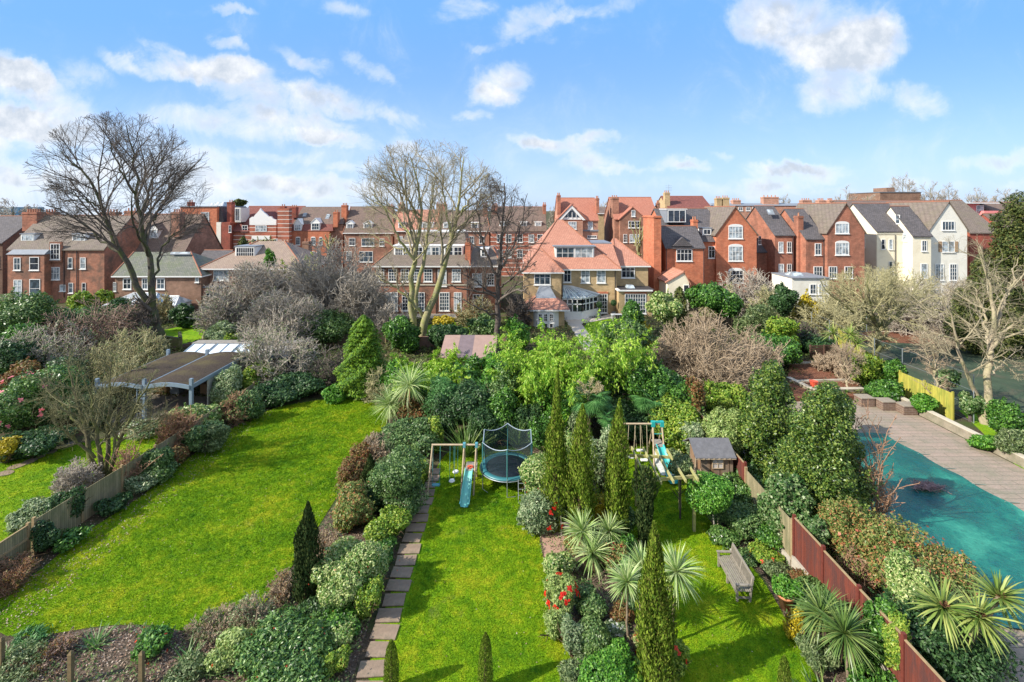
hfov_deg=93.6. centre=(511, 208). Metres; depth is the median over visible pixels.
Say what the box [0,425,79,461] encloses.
shrub
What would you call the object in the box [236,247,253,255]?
window
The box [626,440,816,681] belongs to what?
lawn
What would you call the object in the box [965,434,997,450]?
shrub
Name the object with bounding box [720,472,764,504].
shrub
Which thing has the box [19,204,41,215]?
bare tree
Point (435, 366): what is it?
bamboo clump
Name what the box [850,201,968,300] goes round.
cream house
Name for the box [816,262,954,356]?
bare tree
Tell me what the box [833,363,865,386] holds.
bare shrub
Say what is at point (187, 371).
pavilion
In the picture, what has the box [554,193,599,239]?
triangle gable house
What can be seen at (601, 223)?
yellow brick house
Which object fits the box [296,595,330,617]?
shrub
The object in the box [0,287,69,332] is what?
evergreen tree
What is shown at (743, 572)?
park bench
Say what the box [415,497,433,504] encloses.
paving slab
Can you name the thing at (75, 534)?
shrub
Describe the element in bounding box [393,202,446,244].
terracotta house
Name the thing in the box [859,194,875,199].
bare tree
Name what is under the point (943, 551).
shrub
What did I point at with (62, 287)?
window
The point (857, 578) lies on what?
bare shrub
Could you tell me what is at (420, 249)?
window
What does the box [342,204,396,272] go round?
mansard house
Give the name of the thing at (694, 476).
pergola
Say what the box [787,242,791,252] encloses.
window
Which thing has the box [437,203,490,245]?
brown roof house
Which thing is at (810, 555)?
board fence
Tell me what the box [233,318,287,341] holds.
bare shrub
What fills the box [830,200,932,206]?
distant house
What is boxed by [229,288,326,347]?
bare shrub
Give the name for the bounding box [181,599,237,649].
bare shrub
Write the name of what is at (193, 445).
shrub
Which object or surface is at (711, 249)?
window
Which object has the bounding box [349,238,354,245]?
window
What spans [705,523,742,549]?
shrub
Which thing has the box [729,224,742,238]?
window
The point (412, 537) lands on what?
paving slab
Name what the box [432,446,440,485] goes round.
swing
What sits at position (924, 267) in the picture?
window
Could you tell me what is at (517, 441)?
flax plant
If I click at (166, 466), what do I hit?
shrub
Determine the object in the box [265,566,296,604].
bare shrub
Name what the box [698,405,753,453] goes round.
loquat tree
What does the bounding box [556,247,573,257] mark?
window
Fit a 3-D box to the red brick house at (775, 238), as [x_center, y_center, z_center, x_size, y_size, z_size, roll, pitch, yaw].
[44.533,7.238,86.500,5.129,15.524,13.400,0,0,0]
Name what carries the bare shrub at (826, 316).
on the ground at (596, 433)
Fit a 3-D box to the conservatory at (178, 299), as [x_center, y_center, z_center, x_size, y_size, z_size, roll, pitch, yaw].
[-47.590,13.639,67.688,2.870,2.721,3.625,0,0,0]
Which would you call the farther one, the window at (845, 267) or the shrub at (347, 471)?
the window at (845, 267)
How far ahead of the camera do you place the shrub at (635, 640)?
16.16 m
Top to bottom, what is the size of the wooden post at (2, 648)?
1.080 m
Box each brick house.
[0,216,24,293]
[6,209,144,304]
[107,208,223,254]
[598,207,605,239]
[642,206,758,303]
[746,205,795,289]
[980,213,1023,283]
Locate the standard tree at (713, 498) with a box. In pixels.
[685,470,734,524]
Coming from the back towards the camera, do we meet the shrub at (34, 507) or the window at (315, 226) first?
the window at (315, 226)
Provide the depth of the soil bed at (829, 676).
16.98 m
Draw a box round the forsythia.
[791,288,819,326]
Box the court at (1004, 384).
[837,330,1023,412]
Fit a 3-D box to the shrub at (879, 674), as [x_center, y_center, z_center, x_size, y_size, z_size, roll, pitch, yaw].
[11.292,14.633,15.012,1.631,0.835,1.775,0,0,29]
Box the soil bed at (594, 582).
[533,441,670,680]
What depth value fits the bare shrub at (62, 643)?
15.95 m
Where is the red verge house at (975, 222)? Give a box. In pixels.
[933,200,998,286]
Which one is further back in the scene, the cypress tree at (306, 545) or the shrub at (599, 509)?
the shrub at (599, 509)
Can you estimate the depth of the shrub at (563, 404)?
31.13 m
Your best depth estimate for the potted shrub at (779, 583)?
17.89 m
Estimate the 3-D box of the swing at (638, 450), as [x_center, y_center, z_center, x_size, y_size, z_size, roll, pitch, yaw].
[7.506,13.548,28.449,0.649,1.763,0.522,0,0,0]
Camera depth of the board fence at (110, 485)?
23.71 m
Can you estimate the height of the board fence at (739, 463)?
2.220 m
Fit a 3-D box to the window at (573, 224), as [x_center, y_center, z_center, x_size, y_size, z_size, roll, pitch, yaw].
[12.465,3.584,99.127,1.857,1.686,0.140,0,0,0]
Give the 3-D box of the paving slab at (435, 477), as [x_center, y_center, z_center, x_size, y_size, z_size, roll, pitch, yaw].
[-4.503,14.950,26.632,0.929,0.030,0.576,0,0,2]
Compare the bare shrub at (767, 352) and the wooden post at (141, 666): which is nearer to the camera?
the wooden post at (141, 666)
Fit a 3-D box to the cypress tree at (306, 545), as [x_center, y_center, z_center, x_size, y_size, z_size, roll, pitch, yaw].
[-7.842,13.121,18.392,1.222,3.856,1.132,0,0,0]
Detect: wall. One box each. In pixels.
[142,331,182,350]
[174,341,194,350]
[419,336,507,346]
[899,396,1023,467]
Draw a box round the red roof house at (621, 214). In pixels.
[603,195,659,258]
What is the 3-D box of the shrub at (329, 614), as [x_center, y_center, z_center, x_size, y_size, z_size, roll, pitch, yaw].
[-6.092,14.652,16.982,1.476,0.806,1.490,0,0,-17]
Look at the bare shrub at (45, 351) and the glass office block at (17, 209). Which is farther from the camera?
the glass office block at (17, 209)
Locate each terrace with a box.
[139,325,204,342]
[565,314,652,352]
[742,401,1023,681]
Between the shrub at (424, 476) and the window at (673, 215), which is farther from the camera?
the window at (673, 215)
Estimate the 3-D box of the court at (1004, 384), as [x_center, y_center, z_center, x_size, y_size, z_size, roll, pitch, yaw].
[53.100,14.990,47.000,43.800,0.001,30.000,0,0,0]
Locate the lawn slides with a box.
[368,445,573,681]
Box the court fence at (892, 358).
[796,305,973,422]
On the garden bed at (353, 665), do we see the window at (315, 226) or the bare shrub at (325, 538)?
the bare shrub at (325, 538)
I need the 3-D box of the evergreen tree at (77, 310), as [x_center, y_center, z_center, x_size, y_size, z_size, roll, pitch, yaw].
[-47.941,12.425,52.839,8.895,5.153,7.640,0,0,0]
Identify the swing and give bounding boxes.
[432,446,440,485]
[449,462,454,482]
[453,446,458,473]
[634,425,642,451]
[640,425,647,460]
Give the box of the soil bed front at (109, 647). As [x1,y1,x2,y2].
[0,626,247,681]
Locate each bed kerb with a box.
[786,377,864,393]
[789,378,852,381]
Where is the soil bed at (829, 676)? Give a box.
[688,455,845,681]
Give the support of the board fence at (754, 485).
on the soil bed at (829, 676)
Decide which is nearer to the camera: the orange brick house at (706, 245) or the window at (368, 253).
the orange brick house at (706, 245)
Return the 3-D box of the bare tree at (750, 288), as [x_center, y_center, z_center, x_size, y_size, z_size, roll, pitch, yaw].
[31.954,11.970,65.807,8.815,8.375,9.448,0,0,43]
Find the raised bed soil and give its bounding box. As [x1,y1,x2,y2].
[787,360,858,400]
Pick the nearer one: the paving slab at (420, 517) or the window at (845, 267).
the paving slab at (420, 517)
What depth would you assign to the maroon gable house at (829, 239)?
77.88 m
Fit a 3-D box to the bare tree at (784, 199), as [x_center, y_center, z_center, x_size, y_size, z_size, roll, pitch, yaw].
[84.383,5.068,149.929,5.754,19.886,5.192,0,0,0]
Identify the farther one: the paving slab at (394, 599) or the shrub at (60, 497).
the shrub at (60, 497)
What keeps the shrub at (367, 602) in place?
on the garden bed at (353, 665)
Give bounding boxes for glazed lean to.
[184,340,302,378]
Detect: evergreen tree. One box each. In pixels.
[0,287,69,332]
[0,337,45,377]
[49,304,110,338]
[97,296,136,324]
[263,248,275,268]
[295,307,354,342]
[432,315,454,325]
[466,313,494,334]
[593,355,630,396]
[594,312,660,398]
[620,299,644,325]
[644,288,682,345]
[684,283,709,326]
[694,281,743,334]
[732,302,776,339]
[735,359,799,478]
[759,377,884,533]
[761,316,801,348]
[767,281,799,317]
[799,330,838,352]
[827,389,856,415]
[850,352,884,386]
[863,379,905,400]
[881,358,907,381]
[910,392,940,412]
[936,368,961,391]
[957,390,985,421]
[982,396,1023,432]
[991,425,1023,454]
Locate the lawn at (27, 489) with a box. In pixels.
[0,431,163,541]
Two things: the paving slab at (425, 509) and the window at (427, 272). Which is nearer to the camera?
the paving slab at (425, 509)
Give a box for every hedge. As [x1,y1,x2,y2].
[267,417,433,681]
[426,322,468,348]
[748,330,802,364]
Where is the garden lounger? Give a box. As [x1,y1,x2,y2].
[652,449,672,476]
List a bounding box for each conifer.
[233,198,247,205]
[236,235,248,245]
[332,314,387,400]
[666,286,693,339]
[942,190,1023,359]
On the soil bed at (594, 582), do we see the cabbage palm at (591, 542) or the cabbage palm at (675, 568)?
the cabbage palm at (591, 542)
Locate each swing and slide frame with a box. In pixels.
[427,442,479,506]
[623,420,677,483]
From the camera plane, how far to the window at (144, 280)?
69.97 m
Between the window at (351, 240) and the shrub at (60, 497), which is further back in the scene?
the window at (351, 240)
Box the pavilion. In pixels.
[95,349,247,422]
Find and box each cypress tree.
[290,501,323,604]
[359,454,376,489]
[383,639,399,681]
[477,631,493,681]
[540,369,568,533]
[563,403,601,530]
[603,398,632,540]
[634,520,679,681]
[777,655,791,681]
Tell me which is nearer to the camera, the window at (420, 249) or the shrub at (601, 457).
the shrub at (601, 457)
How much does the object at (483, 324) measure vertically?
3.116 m
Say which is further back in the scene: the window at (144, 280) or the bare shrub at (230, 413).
the window at (144, 280)
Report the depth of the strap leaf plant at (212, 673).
15.36 m
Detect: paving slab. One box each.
[356,660,386,677]
[365,641,389,657]
[369,623,399,639]
[375,608,401,622]
[382,593,405,606]
[385,579,411,591]
[390,566,413,577]
[395,554,416,565]
[397,543,420,553]
[402,533,421,542]
[405,523,425,531]
[409,514,428,522]
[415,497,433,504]
[418,505,429,512]
[420,489,434,495]
[425,482,435,487]
[430,468,440,474]
[430,475,438,480]
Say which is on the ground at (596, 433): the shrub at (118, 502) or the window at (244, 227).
the shrub at (118, 502)
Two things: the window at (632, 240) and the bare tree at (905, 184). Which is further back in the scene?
the bare tree at (905, 184)
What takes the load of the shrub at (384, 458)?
on the garden bed at (353, 665)
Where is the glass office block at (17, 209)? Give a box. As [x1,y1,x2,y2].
[0,207,43,215]
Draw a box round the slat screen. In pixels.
[809,344,838,359]
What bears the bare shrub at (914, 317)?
on the ground at (596, 433)
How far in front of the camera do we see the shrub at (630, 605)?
17.62 m
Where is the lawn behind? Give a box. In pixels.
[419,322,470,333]
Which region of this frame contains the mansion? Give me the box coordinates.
[371,230,502,319]
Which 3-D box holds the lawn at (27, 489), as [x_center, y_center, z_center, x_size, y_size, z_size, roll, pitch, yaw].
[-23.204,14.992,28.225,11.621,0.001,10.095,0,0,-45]
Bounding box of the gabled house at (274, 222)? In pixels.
[232,204,305,250]
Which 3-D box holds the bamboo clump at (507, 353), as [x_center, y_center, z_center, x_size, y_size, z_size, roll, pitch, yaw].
[1.849,11.551,33.326,7.606,6.910,7.690,0,0,0]
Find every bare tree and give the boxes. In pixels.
[0,198,29,215]
[10,334,184,477]
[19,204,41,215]
[22,109,212,350]
[347,137,507,335]
[450,173,547,353]
[547,206,554,227]
[652,307,765,399]
[717,266,774,316]
[779,194,790,202]
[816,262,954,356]
[826,340,865,386]
[834,185,857,199]
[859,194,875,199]
[888,173,919,191]
[894,234,1023,424]
[903,326,965,393]
[919,181,944,199]
[939,182,960,199]
[965,186,989,202]
[989,188,1019,201]
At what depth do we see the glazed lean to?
42.97 m
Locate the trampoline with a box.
[480,423,532,499]
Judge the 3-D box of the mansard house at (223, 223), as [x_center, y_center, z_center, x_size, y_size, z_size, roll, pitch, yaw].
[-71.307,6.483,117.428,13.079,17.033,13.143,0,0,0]
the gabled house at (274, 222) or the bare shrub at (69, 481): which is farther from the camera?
the gabled house at (274, 222)
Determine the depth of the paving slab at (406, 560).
20.37 m
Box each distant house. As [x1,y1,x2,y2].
[655,187,729,207]
[709,195,832,218]
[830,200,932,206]
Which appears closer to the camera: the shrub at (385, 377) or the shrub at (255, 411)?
the shrub at (255, 411)
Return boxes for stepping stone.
[0,470,13,475]
[6,463,25,469]
[22,458,37,464]
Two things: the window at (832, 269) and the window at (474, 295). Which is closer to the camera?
the window at (474, 295)
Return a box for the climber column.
[631,463,660,547]
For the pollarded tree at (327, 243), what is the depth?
95.02 m
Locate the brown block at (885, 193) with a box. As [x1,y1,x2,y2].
[848,188,920,199]
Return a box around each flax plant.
[433,416,496,457]
[493,413,538,447]
[791,660,836,681]
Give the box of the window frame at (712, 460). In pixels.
[712,460,723,468]
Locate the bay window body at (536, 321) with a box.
[533,311,558,328]
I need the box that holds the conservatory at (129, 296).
[102,292,183,305]
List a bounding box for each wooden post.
[0,637,4,670]
[67,651,74,681]
[138,651,144,681]
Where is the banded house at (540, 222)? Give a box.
[490,202,546,275]
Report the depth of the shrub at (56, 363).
36.21 m
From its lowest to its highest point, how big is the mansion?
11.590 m
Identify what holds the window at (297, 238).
in the gabled house at (313, 224)
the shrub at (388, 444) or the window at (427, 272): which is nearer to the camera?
the shrub at (388, 444)
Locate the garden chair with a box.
[560,512,569,534]
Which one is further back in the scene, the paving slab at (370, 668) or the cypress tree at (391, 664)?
the paving slab at (370, 668)
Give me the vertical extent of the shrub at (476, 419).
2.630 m
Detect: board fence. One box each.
[31,382,254,555]
[305,333,385,347]
[688,316,821,327]
[706,420,746,496]
[744,466,791,565]
[791,514,945,681]
[838,329,953,420]
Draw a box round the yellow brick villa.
[520,219,653,328]
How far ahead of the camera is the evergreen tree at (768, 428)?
26.41 m
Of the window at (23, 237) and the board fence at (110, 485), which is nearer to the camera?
the board fence at (110, 485)
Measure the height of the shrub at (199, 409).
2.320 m
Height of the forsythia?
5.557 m
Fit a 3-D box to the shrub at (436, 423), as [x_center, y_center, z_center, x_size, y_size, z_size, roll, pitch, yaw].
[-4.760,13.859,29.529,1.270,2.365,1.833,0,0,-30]
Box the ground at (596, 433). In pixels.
[0,211,1013,681]
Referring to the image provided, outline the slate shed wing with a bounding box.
[201,250,233,259]
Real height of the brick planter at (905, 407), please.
0.680 m
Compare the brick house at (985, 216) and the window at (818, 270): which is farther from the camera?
the brick house at (985, 216)
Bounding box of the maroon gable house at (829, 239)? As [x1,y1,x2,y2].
[780,202,866,301]
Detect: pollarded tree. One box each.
[319,234,338,254]
[630,218,642,256]
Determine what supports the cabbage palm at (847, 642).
on the soil bed at (829, 676)
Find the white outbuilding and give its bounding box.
[657,267,690,310]
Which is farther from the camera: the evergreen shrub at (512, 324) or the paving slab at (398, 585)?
the evergreen shrub at (512, 324)
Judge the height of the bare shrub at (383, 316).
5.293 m
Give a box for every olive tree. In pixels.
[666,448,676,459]
[666,450,693,518]
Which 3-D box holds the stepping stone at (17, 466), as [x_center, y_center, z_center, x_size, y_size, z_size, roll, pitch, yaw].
[-28.747,14.970,27.879,0.624,0.040,0.823,0,0,44]
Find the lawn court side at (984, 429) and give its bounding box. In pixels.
[959,410,1023,468]
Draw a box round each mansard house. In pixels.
[180,200,246,249]
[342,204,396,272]
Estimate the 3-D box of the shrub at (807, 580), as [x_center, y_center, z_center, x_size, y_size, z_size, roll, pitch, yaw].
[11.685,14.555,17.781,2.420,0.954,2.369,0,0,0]
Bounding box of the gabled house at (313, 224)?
[292,203,348,270]
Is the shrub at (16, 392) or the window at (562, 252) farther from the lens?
the window at (562, 252)
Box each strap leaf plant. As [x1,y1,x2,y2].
[5,635,15,658]
[75,615,124,655]
[132,621,146,635]
[167,634,209,675]
[194,652,230,681]
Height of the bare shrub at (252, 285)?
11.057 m
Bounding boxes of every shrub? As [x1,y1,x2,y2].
[0,319,99,370]
[0,322,49,345]
[0,356,46,405]
[0,361,90,433]
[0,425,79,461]
[0,435,22,463]
[0,549,43,599]
[0,636,47,681]
[3,496,55,534]
[8,354,94,403]
[10,621,52,651]
[15,626,81,679]
[25,293,154,362]
[28,519,62,552]
[29,423,69,432]
[36,389,118,426]
[44,390,115,426]
[44,485,93,517]
[48,455,103,495]
[50,525,94,553]
[65,290,97,309]
[85,326,171,379]
[92,491,133,516]
[93,289,114,306]
[94,346,151,406]
[94,435,162,480]
[118,416,164,439]
[123,470,161,493]
[130,622,173,663]
[133,443,180,484]
[152,403,203,453]
[156,291,175,324]
[159,444,191,468]
[163,650,210,681]
[166,402,222,423]
[179,419,223,451]
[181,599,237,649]
[186,283,255,338]
[195,256,295,330]
[197,424,230,452]
[203,625,260,672]
[204,320,239,339]
[207,362,246,404]
[219,389,262,426]
[223,332,242,339]
[227,588,276,634]
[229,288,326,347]
[231,327,323,385]
[232,604,343,681]
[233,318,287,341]
[235,390,265,420]
[239,360,273,390]
[252,380,287,407]
[265,370,326,405]
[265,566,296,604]
[269,252,317,295]
[280,237,377,318]
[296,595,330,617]
[302,609,357,655]
[305,344,356,387]
[308,532,399,611]
[315,529,343,556]
[320,644,352,680]
[321,383,346,404]
[321,602,360,638]
[328,255,408,326]
[329,480,377,534]
[334,455,366,489]
[349,441,377,469]
[353,573,384,619]
[354,366,390,405]
[359,431,390,462]
[362,504,411,542]
[364,439,430,513]
[365,484,385,513]
[370,424,399,453]
[372,298,408,341]
[374,358,402,401]
[374,535,397,564]
[375,449,415,476]
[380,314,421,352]
[380,413,441,456]
[396,397,426,417]
[396,494,415,519]
[414,455,431,487]
[421,373,458,416]
[426,415,443,454]
[430,393,465,438]
[443,376,497,428]
[450,294,494,329]
[451,352,484,381]
[463,405,506,448]
[477,351,518,395]
[481,385,524,440]
[486,361,524,408]
[502,283,535,326]
[505,314,530,348]
[512,401,542,441]
[516,488,566,535]
[517,446,569,494]
[518,409,551,449]
[530,366,580,425]
[538,604,567,641]
[541,550,575,575]
[542,566,579,617]
[556,653,591,681]
[557,613,585,657]
[561,408,586,433]
[563,533,582,555]
[564,426,585,448]
[574,577,608,619]
[576,615,611,655]
[576,636,645,681]
[590,424,610,496]
[592,492,607,526]
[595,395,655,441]
[600,541,628,575]
[604,618,628,637]
[608,599,635,622]
[611,506,636,535]
[618,591,638,611]
[619,532,637,562]
[619,557,637,578]
[619,655,644,679]
[624,354,673,421]
[631,630,640,654]
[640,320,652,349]
[647,322,692,374]
[648,392,702,453]
[659,359,685,385]
[663,378,706,421]
[668,637,692,681]
[674,374,710,413]
[679,419,707,454]
[693,282,738,316]
[703,379,750,416]
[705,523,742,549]
[706,499,766,539]
[720,320,790,391]
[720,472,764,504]
[738,547,758,566]
[741,515,782,550]
[744,284,795,318]
[748,538,784,566]
[760,559,789,577]
[771,573,804,611]
[776,318,822,340]
[782,606,806,639]
[786,567,810,580]
[791,293,864,339]
[793,575,836,616]
[793,633,841,672]
[809,350,851,371]
[817,490,871,580]
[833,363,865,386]
[833,600,861,647]
[834,540,880,597]
[839,502,981,620]
[843,646,897,681]
[853,398,920,523]
[860,592,898,667]
[863,546,939,644]
[868,583,1023,681]
[881,275,963,343]
[881,609,914,670]
[919,538,984,609]
[929,278,1020,332]
[965,434,997,450]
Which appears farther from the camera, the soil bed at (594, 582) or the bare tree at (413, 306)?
the bare tree at (413, 306)
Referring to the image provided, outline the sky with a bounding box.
[0,0,1023,214]
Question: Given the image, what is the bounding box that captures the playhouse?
[683,438,736,479]
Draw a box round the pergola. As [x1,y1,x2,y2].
[629,446,701,531]
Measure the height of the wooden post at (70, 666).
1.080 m
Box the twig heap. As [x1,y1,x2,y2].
[906,479,950,493]
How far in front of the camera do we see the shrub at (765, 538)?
21.10 m
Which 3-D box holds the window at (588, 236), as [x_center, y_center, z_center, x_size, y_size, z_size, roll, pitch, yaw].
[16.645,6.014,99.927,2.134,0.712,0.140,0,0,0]
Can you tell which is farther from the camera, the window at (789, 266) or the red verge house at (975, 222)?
the red verge house at (975, 222)
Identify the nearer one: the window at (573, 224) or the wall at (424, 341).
the wall at (424, 341)
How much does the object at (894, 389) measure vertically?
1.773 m
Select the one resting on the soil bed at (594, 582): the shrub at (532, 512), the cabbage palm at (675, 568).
the shrub at (532, 512)
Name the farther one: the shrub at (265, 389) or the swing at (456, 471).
the shrub at (265, 389)
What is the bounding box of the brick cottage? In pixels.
[111,251,213,310]
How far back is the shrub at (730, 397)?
33.21 m
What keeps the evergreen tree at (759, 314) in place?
on the ground at (596, 433)
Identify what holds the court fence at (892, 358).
on the court at (1004, 384)
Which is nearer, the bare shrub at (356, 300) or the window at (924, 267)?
the bare shrub at (356, 300)
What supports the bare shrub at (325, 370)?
on the ground at (596, 433)
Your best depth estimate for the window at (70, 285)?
75.97 m
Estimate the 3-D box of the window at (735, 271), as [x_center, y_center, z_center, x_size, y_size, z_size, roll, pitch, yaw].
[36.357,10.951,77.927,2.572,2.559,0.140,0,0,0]
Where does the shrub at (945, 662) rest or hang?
on the ground at (596, 433)
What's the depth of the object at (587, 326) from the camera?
61.37 m
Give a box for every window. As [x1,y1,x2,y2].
[12,258,20,270]
[13,280,21,298]
[21,235,33,240]
[28,257,39,270]
[29,279,39,294]
[50,244,60,259]
[51,267,59,280]
[59,285,65,291]
[67,258,72,268]
[68,283,73,293]
[73,235,84,240]
[79,258,85,269]
[82,283,85,290]
[113,282,116,291]
[122,278,131,289]
[142,278,147,289]
[150,230,156,237]
[155,278,165,289]
[213,270,228,280]
[235,208,239,220]
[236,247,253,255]
[242,225,247,229]
[255,225,266,231]
[294,224,300,230]
[296,237,299,244]
[312,223,318,229]
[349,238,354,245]
[358,251,372,262]
[361,238,373,246]
[384,292,397,311]
[388,269,396,282]
[395,247,402,254]
[401,269,408,282]
[401,292,408,311]
[413,269,419,282]
[417,247,422,254]
[418,292,424,311]
[423,269,432,282]
[426,247,430,254]
[432,247,439,254]
[438,270,446,286]
[439,292,449,311]
[451,269,460,282]
[454,247,461,254]
[454,292,460,311]
[472,273,482,287]
[473,294,482,307]
[487,273,494,285]
[505,234,511,242]
[517,234,522,242]
[517,249,522,257]
[528,234,534,242]
[534,274,550,285]
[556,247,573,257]
[563,271,571,282]
[568,222,576,229]
[575,247,592,257]
[580,271,589,283]
[587,222,592,229]
[587,235,596,238]
[596,271,605,283]
[598,294,607,313]
[621,267,634,278]
[623,234,627,242]
[625,294,646,314]
[628,221,639,227]
[629,234,639,242]
[668,210,685,221]
[676,249,692,261]
[703,229,710,234]
[708,246,714,258]
[713,460,722,467]
[728,244,743,261]
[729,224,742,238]
[729,268,743,283]
[778,242,782,252]
[778,264,783,271]
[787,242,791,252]
[787,264,791,270]
[809,284,816,294]
[814,243,821,255]
[814,266,822,275]
[818,284,824,294]
[829,266,836,278]
[835,221,848,233]
[835,241,849,255]
[844,266,852,278]
[881,239,885,249]
[888,239,893,249]
[895,215,899,223]
[903,232,907,241]
[921,240,927,251]
[921,264,927,278]
[935,264,944,280]
[941,221,955,230]
[941,241,955,252]
[949,264,956,280]
[976,205,983,213]
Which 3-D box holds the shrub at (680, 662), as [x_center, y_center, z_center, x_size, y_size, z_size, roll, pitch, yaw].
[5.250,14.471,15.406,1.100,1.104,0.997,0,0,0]
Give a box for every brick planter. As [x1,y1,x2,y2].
[853,394,875,406]
[874,397,896,410]
[895,401,917,414]
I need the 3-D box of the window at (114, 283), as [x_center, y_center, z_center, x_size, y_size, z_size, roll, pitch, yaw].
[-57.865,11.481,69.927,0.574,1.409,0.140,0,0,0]
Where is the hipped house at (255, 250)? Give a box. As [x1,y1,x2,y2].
[199,238,332,307]
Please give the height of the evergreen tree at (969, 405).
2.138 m
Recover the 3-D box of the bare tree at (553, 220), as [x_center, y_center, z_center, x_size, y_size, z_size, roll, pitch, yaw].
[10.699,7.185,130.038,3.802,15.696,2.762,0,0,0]
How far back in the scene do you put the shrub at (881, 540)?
18.30 m
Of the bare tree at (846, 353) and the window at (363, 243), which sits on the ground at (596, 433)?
the bare tree at (846, 353)
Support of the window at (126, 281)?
in the brick cottage
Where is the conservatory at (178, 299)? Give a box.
[170,295,192,307]
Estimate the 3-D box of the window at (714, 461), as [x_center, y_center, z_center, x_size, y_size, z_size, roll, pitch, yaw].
[10.700,13.275,24.985,0.500,0.450,0.020,0,0,0]
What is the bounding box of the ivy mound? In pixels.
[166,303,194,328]
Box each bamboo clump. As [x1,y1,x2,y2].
[390,343,474,399]
[410,364,491,407]
[483,317,593,410]
[516,345,617,421]
[530,308,658,426]
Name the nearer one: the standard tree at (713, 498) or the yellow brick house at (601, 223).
the standard tree at (713, 498)
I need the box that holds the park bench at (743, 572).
[716,543,754,601]
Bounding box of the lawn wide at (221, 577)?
[0,398,387,636]
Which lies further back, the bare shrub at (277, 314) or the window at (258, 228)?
the window at (258, 228)
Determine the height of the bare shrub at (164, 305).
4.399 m
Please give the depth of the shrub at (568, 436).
26.95 m
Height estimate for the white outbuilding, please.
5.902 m
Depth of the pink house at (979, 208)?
100.08 m
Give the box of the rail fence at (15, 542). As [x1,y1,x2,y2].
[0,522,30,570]
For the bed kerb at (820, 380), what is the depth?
40.92 m
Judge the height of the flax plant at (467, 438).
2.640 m
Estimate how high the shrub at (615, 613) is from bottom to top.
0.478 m
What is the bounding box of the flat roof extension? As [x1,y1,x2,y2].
[771,271,829,308]
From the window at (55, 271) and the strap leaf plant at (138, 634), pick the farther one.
the window at (55, 271)
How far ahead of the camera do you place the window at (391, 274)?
66.94 m
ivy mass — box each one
[734,459,757,476]
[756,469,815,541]
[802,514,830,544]
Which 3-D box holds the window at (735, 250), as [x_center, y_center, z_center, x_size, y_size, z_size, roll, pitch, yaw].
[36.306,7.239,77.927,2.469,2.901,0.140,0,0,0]
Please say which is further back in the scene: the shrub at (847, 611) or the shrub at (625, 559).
the shrub at (625, 559)
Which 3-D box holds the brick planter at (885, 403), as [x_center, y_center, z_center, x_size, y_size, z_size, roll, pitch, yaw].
[27.972,14.660,35.949,1.060,0.680,0.860,0,0,0]
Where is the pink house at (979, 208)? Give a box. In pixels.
[966,202,1022,214]
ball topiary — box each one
[596,301,601,317]
[611,300,616,313]
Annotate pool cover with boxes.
[769,432,1023,628]
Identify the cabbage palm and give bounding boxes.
[370,360,430,425]
[561,505,629,581]
[603,553,642,639]
[619,540,646,610]
[663,539,706,620]
[784,576,853,654]
[810,592,882,676]
[820,321,867,370]
[899,566,1023,679]
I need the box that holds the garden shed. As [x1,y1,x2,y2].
[439,335,496,364]
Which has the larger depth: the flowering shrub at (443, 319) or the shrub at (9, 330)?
the flowering shrub at (443, 319)
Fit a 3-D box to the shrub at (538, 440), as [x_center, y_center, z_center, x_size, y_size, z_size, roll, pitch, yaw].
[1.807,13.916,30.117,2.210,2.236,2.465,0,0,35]
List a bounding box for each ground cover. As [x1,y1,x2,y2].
[5,450,871,681]
[85,315,914,396]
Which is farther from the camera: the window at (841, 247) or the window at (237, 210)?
the window at (237, 210)
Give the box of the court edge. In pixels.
[824,330,946,343]
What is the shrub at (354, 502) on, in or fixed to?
on the ground at (596, 433)
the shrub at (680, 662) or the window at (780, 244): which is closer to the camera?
the shrub at (680, 662)
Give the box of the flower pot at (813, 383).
[809,380,817,386]
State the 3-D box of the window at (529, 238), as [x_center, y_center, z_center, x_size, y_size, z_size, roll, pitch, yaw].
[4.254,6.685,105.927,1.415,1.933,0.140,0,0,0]
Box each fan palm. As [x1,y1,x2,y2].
[566,375,612,435]
[594,405,624,429]
[629,383,668,418]
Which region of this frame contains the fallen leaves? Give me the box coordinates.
[0,408,845,681]
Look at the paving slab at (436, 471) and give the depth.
27.25 m
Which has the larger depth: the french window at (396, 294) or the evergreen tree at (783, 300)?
the french window at (396, 294)
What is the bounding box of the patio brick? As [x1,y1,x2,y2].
[541,531,563,557]
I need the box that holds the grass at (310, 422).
[0,398,817,681]
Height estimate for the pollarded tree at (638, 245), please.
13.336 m

